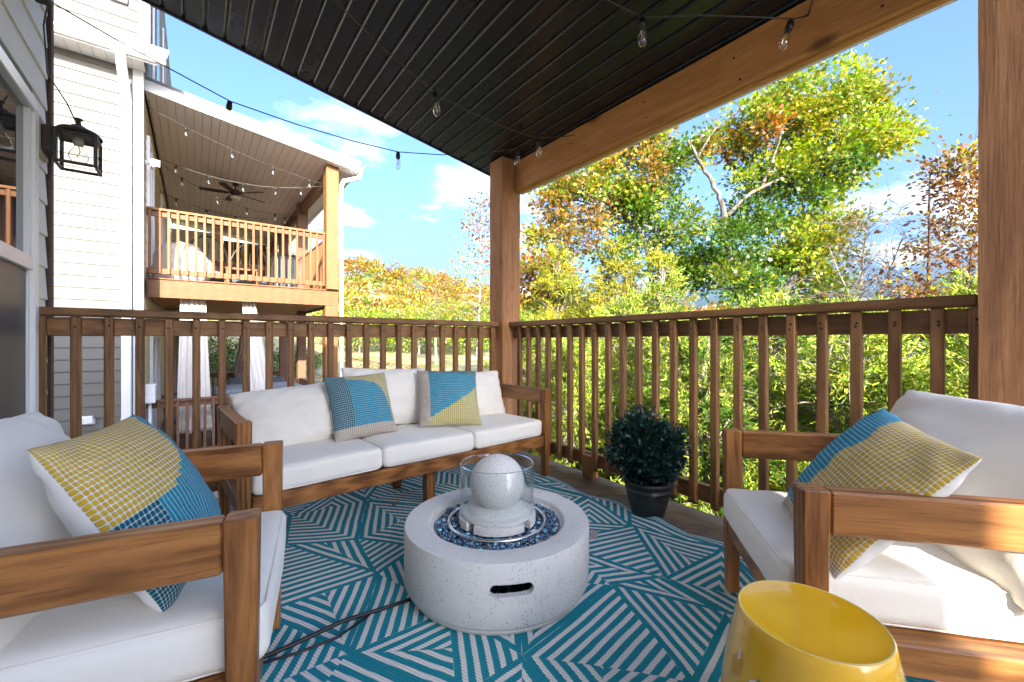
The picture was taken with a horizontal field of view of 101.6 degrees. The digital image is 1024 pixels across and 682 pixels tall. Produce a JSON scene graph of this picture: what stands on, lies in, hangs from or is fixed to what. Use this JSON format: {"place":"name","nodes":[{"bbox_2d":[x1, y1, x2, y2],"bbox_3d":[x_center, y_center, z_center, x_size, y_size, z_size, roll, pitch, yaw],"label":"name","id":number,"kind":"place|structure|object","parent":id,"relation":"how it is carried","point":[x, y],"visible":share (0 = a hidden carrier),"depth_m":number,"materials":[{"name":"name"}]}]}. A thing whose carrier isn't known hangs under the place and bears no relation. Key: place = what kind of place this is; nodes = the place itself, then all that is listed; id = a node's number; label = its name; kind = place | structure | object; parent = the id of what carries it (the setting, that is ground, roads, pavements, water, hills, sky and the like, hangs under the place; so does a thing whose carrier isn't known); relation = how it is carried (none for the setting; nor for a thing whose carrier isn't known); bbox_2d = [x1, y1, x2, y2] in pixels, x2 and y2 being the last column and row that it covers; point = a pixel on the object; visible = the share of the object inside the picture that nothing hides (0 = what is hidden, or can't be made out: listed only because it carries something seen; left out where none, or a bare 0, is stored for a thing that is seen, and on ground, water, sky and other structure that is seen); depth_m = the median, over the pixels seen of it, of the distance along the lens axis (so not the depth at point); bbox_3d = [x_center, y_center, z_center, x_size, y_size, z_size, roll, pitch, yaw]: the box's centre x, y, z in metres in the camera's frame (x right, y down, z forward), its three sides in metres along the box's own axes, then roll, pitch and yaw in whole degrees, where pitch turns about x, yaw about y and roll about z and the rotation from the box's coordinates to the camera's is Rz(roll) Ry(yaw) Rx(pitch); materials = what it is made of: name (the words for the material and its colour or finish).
{"place":"outdoors","nodes":[
{"label":"outdoors","id":0,"kind":"place"},
{"bbox_2d":[162,393,203,438],"bbox_3d":[-6.336,1.455,8.034,0.621,0.861,0.642,0,0,38],"label":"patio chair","id":1,"kind":"object","parent":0,"point":[175,416],"visible":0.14,"depth_m":7.90,"materials":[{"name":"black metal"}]},
{"bbox_2d":[270,253,295,288],"bbox_3d":[-4.614,-1.351,8.425,0.430,0.750,0.420,0,0,-37],"label":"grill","id":2,"kind":"object","parent":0,"point":[286,265],"visible":0.45,"depth_m":8.28,"materials":[{"name":"black metal"}]},
{"bbox_2d":[165,0,977,341],"label":"sky","id":3,"kind":"structure","parent":0,"point":[407,216],"materials":[{"name":"blue"}]},
{"bbox_2d":[207,275,954,497],"bbox_3d":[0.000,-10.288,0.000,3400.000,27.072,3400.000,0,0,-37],"label":"ground","id":4,"kind":"structure","parent":0,"point":[391,358],"depth_m":41.38,"materials":[{"name":"green plant"}]},
{"bbox_2d":[0,0,53,418],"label":"townhouse","id":5,"kind":"structure","parent":4,"relation":"on","point":[26,213],"depth_m":1.80,"materials":[{"name":"paint"}]},
{"bbox_2d":[0,46,38,418],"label":"window","id":6,"kind":"structure","parent":5,"relation":"in","point":[19,109],"depth_m":1.74,"materials":[{"name":"white plastic"}]},
{"bbox_2d":[39,116,102,176],"bbox_3d":[-2.175,-0.982,2.062,0.224,0.251,0.176,0,0,-37],"label":"wall lantern","id":7,"kind":"object","parent":5,"relation":"attached to","point":[49,135],"depth_m":2.05,"materials":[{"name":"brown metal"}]},
{"bbox_2d":[140,0,957,194],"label":"porch roof","id":8,"kind":"structure","parent":5,"relation":"attached to","point":[595,79],"depth_m":2.38,"materials":[{"name":"brown wood"}]},
{"bbox_2d":[35,0,536,169],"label":"string light","id":9,"kind":"object","parent":8,"relation":"hanging from","point":[51,3],"visible":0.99,"depth_m":2.28,"materials":[{"name":"black rubber"}]},
{"bbox_2d":[334,0,574,157],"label":"string light","id":10,"kind":"object","parent":8,"relation":"hanging from","point":[435,101],"visible":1,"depth_m":2.35,"materials":[{"name":"black rubber"}]},
{"bbox_2d":[606,0,812,50],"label":"string light","id":11,"kind":"object","parent":8,"relation":"hanging from","point":[787,29],"visible":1,"depth_m":1.80,"materials":[{"name":"black rubber"}]},
{"bbox_2d":[161,404,216,448],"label":"deck","id":12,"kind":"structure","parent":4,"relation":"on","point":[182,441],"depth_m":7.99,"materials":[{"name":"brown wood"}]},
{"bbox_2d":[146,395,230,449],"bbox_3d":[-4.561,1.364,7.159,2.583,0.900,0.100,0,0,-37],"label":"balcony railing","id":13,"kind":"object","parent":12,"relation":"on","point":[180,402],"visible":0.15,"depth_m":6.64,"materials":[{"name":"brown wood"}]},
{"bbox_2d":[210,370,280,407],"bbox_3d":[-7.496,1.324,11.510,1.980,0.940,0.100,0,0,-37],"label":"balcony railing","id":14,"kind":"object","parent":12,"relation":"on","point":[231,374],"visible":0.11,"depth_m":11.23,"materials":[{"name":"brown wood"}]},
{"bbox_2d":[228,376,283,384],"bbox_3d":[-6.584,1.399,10.821,1.300,0.870,0.800,0,0,-37],"label":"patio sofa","id":15,"kind":"object","parent":12,"relation":"on","point":[239,380],"visible":0.08,"depth_m":10.71,"materials":[{"name":"grey fabric"}]},
{"bbox_2d":[213,382,301,444],"bbox_3d":[-4.965,1.384,8.209,1.440,1.000,1.360,0,0,-37],"label":"sofa","id":16,"kind":"object","parent":12,"relation":"on","point":[234,389],"visible":0.19,"depth_m":7.93,"materials":[{"name":"grey fabric"}]},
{"bbox_2d":[54,0,363,437],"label":"townhouse","id":17,"kind":"structure","parent":4,"relation":"on","point":[110,89],"depth_m":6.40,"materials":[{"name":"white painted siding"},{"name":"white trim"},{"name":"orange wood"}]},
{"bbox_2d":[82,416,94,424],"bbox_3d":[-5.823,1.084,5.701,0.180,0.130,0.056,0,0,-37],"label":"dryer vent","id":18,"kind":"object","parent":17,"relation":"attached to","point":[87,420],"visible":0.58,"depth_m":5.70,"materials":[{"name":"white paint"}]},
{"bbox_2d":[113,0,127,5],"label":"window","id":19,"kind":"structure","parent":17,"relation":"in","point":[125,2],"depth_m":6.19,"materials":[{"name":"white metal"}]},
{"bbox_2d":[145,383,156,424],"bbox_3d":[-5.456,1.333,6.310,0.130,1.362,0.210,0,0,-37],"label":"utility box","id":20,"kind":"object","parent":17,"relation":"attached to","point":[150,394],"visible":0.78,"depth_m":6.25,"materials":[{"name":"white plastic"}]},
{"bbox_2d":[145,158,159,169],"bbox_3d":[-5.490,-2.701,6.359,0.141,0.130,0.201,0,0,-59],"label":"flood light","id":21,"kind":"object","parent":17,"relation":"attached to","point":[153,163],"visible":1,"depth_m":6.33,"materials":[{"name":"white plastic"}]},
{"bbox_2d":[164,307,179,424],"bbox_3d":[-7.039,0.534,8.842,0.522,2.480,0.094,0,0,-37],"label":"curtain","id":22,"kind":"object","parent":17,"relation":"hanging from","point":[176,345],"visible":0.16,"depth_m":8.78,"materials":[{"name":"beige fabric"}]},
{"bbox_2d":[151,241,211,282],"bbox_3d":[-5.739,-1.250,7.264,0.877,0.940,0.838,0,0,-37],"label":"covered chair","id":23,"kind":"object","parent":17,"relation":"on","point":[182,256],"visible":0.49,"depth_m":7.01,"materials":[{"name":"beige fabric"}]},
{"bbox_2d":[177,299,211,433],"bbox_3d":[-5.287,0.417,6.956,0.482,2.246,0.094,0,0,-37],"label":"curtain","id":24,"kind":"object","parent":17,"relation":"hanging from","point":[184,390],"visible":0.59,"depth_m":6.91,"materials":[{"name":"white fabric"}]},
{"bbox_2d":[189,235,227,283],"bbox_3d":[-6.258,-1.535,8.533,0.720,1.240,0.676,0,0,-26],"label":"hoop chair","id":25,"kind":"object","parent":17,"relation":"on","point":[217,271],"visible":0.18,"depth_m":8.56,"materials":[{"name":"black metal"}]},
{"bbox_2d":[199,217,247,231],"bbox_3d":[-8.235,-3.366,12.117,1.280,0.385,1.273,0,0,33],"label":"ceiling fan","id":26,"kind":"object","parent":17,"relation":"hanging from","point":[225,228],"visible":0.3,"depth_m":12.01,"materials":[{"name":"brown metal"}]},
{"bbox_2d":[161,191,296,220],"bbox_3d":[-6.260,-2.901,9.435,2.611,0.478,0.053,0,0,-33],"label":"string light","id":27,"kind":"object","parent":17,"relation":"hanging from","point":[230,215],"visible":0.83,"depth_m":9.42,"materials":[{"name":"black rubber"}]},
{"bbox_2d":[160,163,299,216],"bbox_3d":[-5.701,-2.927,8.698,0.053,0.526,3.030,0,0,22],"label":"string light","id":28,"kind":"object","parent":17,"relation":"hanging from","point":[217,197],"visible":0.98,"depth_m":8.45,"materials":[{"name":"black rubber"}]},
{"bbox_2d":[199,182,264,202],"bbox_3d":[-6.256,-3.369,9.477,1.280,0.385,1.273,0,0,33],"label":"ceiling fan","id":29,"kind":"object","parent":17,"relation":"hanging from","point":[235,194],"visible":1,"depth_m":9.35,"materials":[{"name":"brown metal"}]},
{"bbox_2d":[147,106,322,187],"bbox_3d":[-4.630,-3.256,7.270,2.595,0.668,0.053,0,0,-43],"label":"string light","id":30,"kind":"object","parent":17,"relation":"hanging from","point":[273,167],"visible":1,"depth_m":7.12,"materials":[{"name":"black rubber"}]},
{"bbox_2d":[146,206,325,285],"bbox_3d":[-4.622,-1.563,7.238,2.585,1.025,0.100,0,0,-37],"label":"balcony railing","id":31,"kind":"object","parent":17,"relation":"attached to","point":[168,214],"visible":1,"depth_m":7.12,"materials":[{"name":"orange wood"}]},
{"bbox_2d":[155,156,319,194],"bbox_3d":[-4.983,-2.983,7.737,2.663,0.454,0.053,0,0,-23],"label":"string light","id":32,"kind":"object","parent":17,"relation":"hanging from","point":[175,166],"visible":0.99,"depth_m":7.72,"materials":[{"name":"black rubber"}]},
{"bbox_2d":[234,321,241,377],"bbox_3d":[-7.197,0.484,11.233,0.522,2.380,0.082,0,0,-37],"label":"curtain","id":33,"kind":"object","parent":17,"relation":"hanging from","point":[238,368],"visible":0.23,"depth_m":11.16,"materials":[{"name":"beige fabric"}]},
{"bbox_2d":[210,260,270,284],"bbox_3d":[-7.239,-1.534,10.700,2.590,0.965,0.100,0,0,-37],"label":"balcony railing","id":34,"kind":"object","parent":17,"relation":"attached to","point":[242,265],"visible":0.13,"depth_m":10.84,"materials":[{"name":"orange wood"}]},
{"bbox_2d":[223,267,259,286],"bbox_3d":[-5.450,-1.196,8.418,0.600,0.460,0.600,0,0,-37],"label":"patio table","id":35,"kind":"object","parent":17,"relation":"on","point":[241,271],"visible":0.48,"depth_m":8.33,"materials":[{"name":"orange wood"}]},
{"bbox_2d":[229,243,267,285],"bbox_3d":[-5.827,-1.535,9.238,0.720,1.240,0.676,0,0,-26],"label":"hoop chair","id":36,"kind":"object","parent":17,"relation":"on","point":[244,281],"visible":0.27,"depth_m":9.13,"materials":[{"name":"black metal"}]},
{"bbox_2d":[242,302,264,391],"bbox_3d":[-4.523,0.419,7.538,0.593,2.250,0.096,0,0,-37],"label":"curtain","id":37,"kind":"object","parent":17,"relation":"hanging from","point":[257,365],"visible":0.46,"depth_m":7.48,"materials":[{"name":"white fabric"}]},
{"bbox_2d":[299,378,316,384],"bbox_3d":[-4.381,1.344,9.160,0.100,0.900,2.310,0,0,-37],"label":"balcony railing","id":38,"kind":"object","parent":17,"relation":"attached to","point":[303,381],"visible":0.14,"depth_m":9.74,"materials":[{"name":"brown wood"}]},
{"bbox_2d":[303,242,322,290],"bbox_3d":[-4.302,-1.563,9.221,0.100,1.025,2.490,0,0,-37],"label":"balcony railing","id":39,"kind":"object","parent":17,"relation":"attached to","point":[314,265],"visible":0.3,"depth_m":9.23,"materials":[{"name":"orange wood"}]},
{"bbox_2d":[208,344,226,372],"bbox_3d":[-12.492,0.931,15.661,3.386,1.919,2.992,0,0,-37],"label":"shrub","id":40,"kind":"object","parent":4,"relation":"on","point":[212,358],"visible":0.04,"depth_m":16.34,"materials":[{"name":"green plant"}]},
{"bbox_2d":[208,336,238,363],"bbox_3d":[-13.074,0.327,18.255,3.404,2.223,3.566,0,0,22],"label":"shrub","id":41,"kind":"object","parent":4,"relation":"on","point":[213,341],"visible":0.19,"depth_m":18.15,"materials":[{"name":"green plant"}]},
{"bbox_2d":[209,339,278,383],"bbox_3d":[-10.720,0.903,16.342,3.222,2.090,2.958,0,0,-37],"label":"shrub","id":42,"kind":"object","parent":4,"relation":"on","point":[230,352],"visible":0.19,"depth_m":15.93,"materials":[{"name":"green plant"}]},
{"bbox_2d":[273,343,321,378],"bbox_3d":[-9.665,0.906,18.408,2.532,1.869,3.055,0,0,29],"label":"shrub","id":43,"kind":"object","parent":4,"relation":"on","point":[277,357],"visible":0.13,"depth_m":18.38,"materials":[{"name":"green plant"}]},
{"bbox_2d":[306,300,357,343],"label":"woodland tree","id":44,"kind":"object","parent":4,"relation":"on","point":[317,313],"visible":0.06,"depth_m":54.15,"materials":[{"name":"yellow plant"}]},
{"bbox_2d":[208,336,459,395],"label":"leaf litter","id":45,"kind":"object","parent":4,"relation":"on","point":[357,360],"visible":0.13,"depth_m":25.96,"materials":[{"name":"plant"}]},
{"bbox_2d":[347,302,378,316],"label":"woodland tree","id":46,"kind":"object","parent":4,"relation":"on","point":[359,308],"visible":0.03,"depth_m":58.57,"materials":[{"name":"yellow plant"}]},
{"bbox_2d":[338,304,393,352],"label":"woodland tree","id":47,"kind":"object","parent":4,"relation":"on","point":[359,341],"visible":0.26,"depth_m":46.91,"materials":[{"name":"yellow plant"}]},
{"bbox_2d":[353,303,403,352],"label":"woodland tree","id":48,"kind":"object","parent":4,"relation":"on","point":[387,315],"visible":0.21,"depth_m":49.46,"materials":[{"name":"yellow plant"}]},
{"bbox_2d":[376,301,422,348],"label":"woodland tree","id":49,"kind":"object","parent":4,"relation":"on","point":[399,310],"visible":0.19,"depth_m":53.32,"materials":[{"name":"yellow plant"}]},
{"bbox_2d":[391,306,429,348],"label":"woodland tree","id":50,"kind":"object","parent":4,"relation":"on","point":[408,318],"visible":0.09,"depth_m":52.71,"materials":[{"name":"yellow plant"}]},
{"bbox_2d":[387,309,449,353],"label":"woodland tree","id":51,"kind":"object","parent":4,"relation":"on","point":[419,342],"visible":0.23,"depth_m":48.34,"materials":[{"name":"yellow plant"}]},
{"bbox_2d":[396,265,470,363],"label":"maple tree","id":52,"kind":"object","parent":4,"relation":"on","point":[433,313],"visible":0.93,"depth_m":34.55,"materials":[{"name":"yellow plant"}]},
{"bbox_2d":[421,301,455,345],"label":"woodland tree","id":53,"kind":"object","parent":4,"relation":"on","point":[436,315],"visible":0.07,"depth_m":57.33,"materials":[{"name":"yellow plant"}]},
{"bbox_2d":[431,298,477,354],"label":"woodland tree","id":54,"kind":"object","parent":4,"relation":"on","point":[448,318],"visible":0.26,"depth_m":46.18,"materials":[{"name":"yellow plant"}]},
{"bbox_2d":[443,189,489,371],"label":"birch tree","id":55,"kind":"object","parent":4,"relation":"on","point":[479,273],"visible":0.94,"depth_m":25.02,"materials":[{"name":"white plant"}]},
{"bbox_2d":[446,295,489,355],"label":"woodland tree","id":56,"kind":"object","parent":4,"relation":"on","point":[485,346],"visible":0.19,"depth_m":45.79,"materials":[{"name":"yellow plant"}]},
{"bbox_2d":[216,451,723,583],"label":"porch deck","id":57,"kind":"structure","parent":4,"relation":"on","point":[690,520],"depth_m":2.49,"materials":[{"name":"brown wood"}]},
{"bbox_2d":[39,306,498,491],"bbox_3d":[-1.160,0.378,2.698,2.582,1.069,0.094,0,0,-37],"label":"wooden railing","id":58,"kind":"object","parent":57,"relation":"on","point":[75,326],"visible":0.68,"depth_m":2.31,"materials":[{"name":"brown wood"}]},
{"bbox_2d":[490,156,519,415],"bbox_3d":[-0.060,-0.299,3.540,0.188,2.423,0.188,0,0,-37],"label":"corner post","id":59,"kind":"object","parent":57,"relation":"on","point":[504,253],"visible":0.63,"depth_m":3.46,"materials":[{"name":"brown wood"}]},
{"bbox_2d":[230,462,940,681],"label":"area rug","id":60,"kind":"object","parent":57,"relation":"on","point":[656,601],"visible":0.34,"depth_m":1.41,"materials":[{"name":"teal fabric"}]},
{"bbox_2d":[0,412,285,681],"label":"armchair","id":61,"kind":"object","parent":60,"relation":"on","point":[74,609],"visible":0.84,"depth_m":0.75,"materials":[{"name":"white fabric"}]},
{"bbox_2d":[27,414,220,611],"bbox_3d":[-0.814,0.354,0.932,0.172,0.385,0.385,-32,11,-18],"label":"throw pillow","id":62,"kind":"object","parent":61,"relation":"on","point":[133,471],"visible":0.66,"depth_m":0.81,"materials":[{"name":"yellow fabric"}]},
{"bbox_2d":[263,597,411,663],"bbox_3d":[-0.596,0.894,1.256,0.622,0.024,0.066,0,0,-37],"label":"gas hose","id":63,"kind":"object","parent":60,"relation":"on","point":[366,614],"visible":0.78,"depth_m":1.27,"materials":[{"name":"black rubber"}]},
{"bbox_2d":[217,367,549,515],"bbox_3d":[-0.610,0.527,2.440,1.775,0.750,0.615,0,0,-41],"label":"sofa","id":64,"kind":"object","parent":60,"relation":"on","point":[319,462],"visible":0.69,"depth_m":2.13,"materials":[{"name":"white fabric"}]},
{"bbox_2d":[323,372,396,441],"bbox_3d":[-0.826,0.354,2.292,0.355,0.356,0.153,-2,-20,-46],"label":"throw pillow","id":65,"kind":"object","parent":64,"relation":"on","point":[359,406],"visible":1,"depth_m":2.22,"materials":[{"name":"blue fabric"}]},
{"bbox_2d":[417,370,480,426],"bbox_3d":[-0.395,0.352,2.607,0.380,0.380,0.153,2,-33,-18],"label":"throw pillow","id":66,"kind":"object","parent":64,"relation":"on","point":[447,397],"visible":1,"depth_m":2.54,"materials":[{"name":"blue fabric"}]},
{"bbox_2d":[404,452,597,635],"bbox_3d":[-0.057,0.671,1.604,0.694,0.468,0.694,0,0,-37],"label":"fire pit","id":67,"kind":"object","parent":60,"relation":"on","point":[497,522],"visible":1,"depth_m":1.38,"materials":[{"name":"concrete"}]},
{"bbox_2d":[721,580,906,681],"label":"garden stool","id":68,"kind":"object","parent":60,"relation":"on","point":[782,631],"visible":1,"depth_m":0.73,"materials":[{"name":"yellow ceramic"}]},
{"bbox_2d":[722,390,1023,681],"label":"armchair","id":69,"kind":"object","parent":60,"relation":"on","point":[936,589],"visible":0.87,"depth_m":0.90,"materials":[{"name":"white fabric"}]},
{"bbox_2d":[783,408,981,579],"bbox_3d":[0.890,0.369,1.068,0.165,0.400,0.400,38,17,13],"label":"throw pillow","id":70,"kind":"object","parent":69,"relation":"on","point":[882,448],"visible":0.67,"depth_m":0.95,"materials":[{"name":"yellow fabric"}]},
{"bbox_2d":[600,401,693,517],"bbox_3d":[0.710,0.610,2.190,0.488,0.604,0.516,0,0,-37],"label":"potted topiary","id":71,"kind":"object","parent":57,"relation":"on","point":[651,464],"visible":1,"depth_m":2.11,"materials":[{"name":"green plant"}]},
{"bbox_2d":[509,294,977,511],"bbox_3d":[0.791,0.378,2.449,0.094,1.069,2.635,0,0,-37],"label":"wooden railing","id":72,"kind":"object","parent":57,"relation":"on","point":[937,322],"visible":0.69,"depth_m":2.08,"materials":[{"name":"brown wood"}]},
{"bbox_2d":[978,0,1023,405],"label":"porch post","id":73,"kind":"object","parent":57,"relation":"on","point":[1000,201],"visible":0.65,"depth_m":1.30,"materials":[{"name":"brown wood"}]},
{"bbox_2d":[483,305,588,458],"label":"cedar tree","id":74,"kind":"object","parent":4,"relation":"on","point":[522,316],"visible":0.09,"depth_m":7.43,"materials":[{"name":"green plant"}]},
{"bbox_2d":[484,243,603,326],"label":"maple tree","id":75,"kind":"object","parent":4,"relation":"on","point":[526,271],"visible":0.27,"depth_m":19.17,"materials":[{"name":"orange plant"}]},
{"bbox_2d":[520,243,618,413],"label":"cedar tree","id":76,"kind":"object","parent":4,"relation":"on","point":[550,281],"visible":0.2,"depth_m":10.21,"materials":[{"name":"green plant"}]},
{"bbox_2d":[523,324,629,482],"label":"cedar tree","id":77,"kind":"object","parent":4,"relation":"on","point":[564,461],"visible":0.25,"depth_m":5.92,"materials":[{"name":"green plant"}]},
{"bbox_2d":[223,243,962,338],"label":"forest","id":78,"kind":"object","parent":4,"relation":"on","point":[365,268],"visible":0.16,"depth_m":111.82,"materials":[{"name":"yellow plant"}]},
{"bbox_2d":[564,235,666,442],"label":"cedar tree","id":79,"kind":"object","parent":4,"relation":"on","point":[615,288],"visible":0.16,"depth_m":9.45,"materials":[{"name":"green plant"}]},
{"bbox_2d":[520,125,720,297],"bbox_3d":[2.949,-1.785,11.983,5.773,9.801,3.167,0,0,10],"label":"oak tree","id":80,"kind":"object","parent":4,"relation":"on","point":[639,199],"visible":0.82,"depth_m":11.69,"materials":[{"name":"green plant"}]},
{"bbox_2d":[562,284,678,467],"bbox_3d":[1.959,0.867,7.279,2.618,3.676,3.037,0,0,-37],"label":"cedar tree","id":81,"kind":"object","parent":4,"relation":"on","point":[630,348],"visible":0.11,"depth_m":7.08,"materials":[{"name":"green plant"}]},
{"bbox_2d":[585,303,732,511],"bbox_3d":[2.278,1.051,5.863,2.734,3.187,2.878,0,0,-37],"label":"cedar tree","id":82,"kind":"object","parent":4,"relation":"on","point":[664,358],"visible":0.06,"depth_m":5.73,"materials":[{"name":"green plant"}]},
{"bbox_2d":[617,275,705,372],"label":"cedar tree","id":83,"kind":"object","parent":4,"relation":"on","point":[677,305],"depth_m":11.26,"materials":[{"name":"green plant"}]},
{"bbox_2d":[617,248,709,385],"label":"cedar tree","id":84,"kind":"object","parent":4,"relation":"on","point":[662,284],"visible":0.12,"depth_m":8.93,"materials":[{"name":"green plant"}]},
{"bbox_2d":[598,336,807,517],"bbox_3d":[2.055,1.192,4.456,2.102,2.778,2.431,0,0,38],"label":"cedar tree","id":85,"kind":"object","parent":4,"relation":"on","point":[726,418],"visible":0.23,"depth_m":4.26,"materials":[{"name":"green plant"}]},
{"bbox_2d":[706,290,834,427],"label":"cedar tree","id":86,"kind":"object","parent":4,"relation":"on","point":[730,346],"depth_m":7.04,"materials":[{"name":"green plant"}]},
{"bbox_2d":[707,281,849,482],"bbox_3d":[3.711,1.050,5.519,3.059,3.630,2.705,0,0,-37],"label":"cedar tree","id":87,"kind":"object","parent":4,"relation":"on","point":[774,350],"visible":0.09,"depth_m":5.50,"materials":[{"name":"green plant"}]},
{"bbox_2d":[665,40,952,361],"bbox_3d":[7.753,-2.106,10.888,6.981,10.892,4.080,0,0,-6],"label":"oak tree","id":88,"kind":"object","parent":4,"relation":"on","point":[857,140],"visible":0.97,"depth_m":10.80,"materials":[{"name":"green plant"}]},
{"bbox_2d":[776,288,929,426],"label":"cedar tree","id":89,"kind":"object","parent":4,"relation":"on","point":[848,300],"visible":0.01,"depth_m":6.18,"materials":[{"name":"green plant"}]},
{"bbox_2d":[744,295,963,491],"bbox_3d":[3.405,1.087,4.077,2.525,3.112,2.519,0,0,22],"label":"cedar tree","id":90,"kind":"object","parent":4,"relation":"on","point":[875,374],"visible":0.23,"depth_m":4.00,"materials":[{"name":"green plant"}]},
{"bbox_2d":[792,172,943,312],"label":"bare tree","id":91,"kind":"object","parent":4,"relation":"on","point":[861,287],"visible":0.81,"depth_m":9.96,"materials":[{"name":"grey plant"}]},
{"bbox_2d":[865,267,977,408],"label":"cedar tree","id":92,"kind":"object","parent":4,"relation":"on","point":[971,289],"visible":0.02,"depth_m":5.61,"materials":[{"name":"green plant"}]},
{"bbox_2d":[868,120,977,341],"bbox_3d":[9.404,-0.635,8.912,2.868,7.921,2.391,0,0,36],"label":"brown leaf tree","id":93,"kind":"object","parent":4,"relation":"on","point":[953,174],"visible":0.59,"depth_m":8.89,"materials":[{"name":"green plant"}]},
{"bbox_2d":[880,283,977,407],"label":"cedar tree","id":94,"kind":"object","parent":4,"relation":"on","point":[952,363],"visible":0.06,"depth_m":3.96,"materials":[{"name":"green plant"}]}
]}

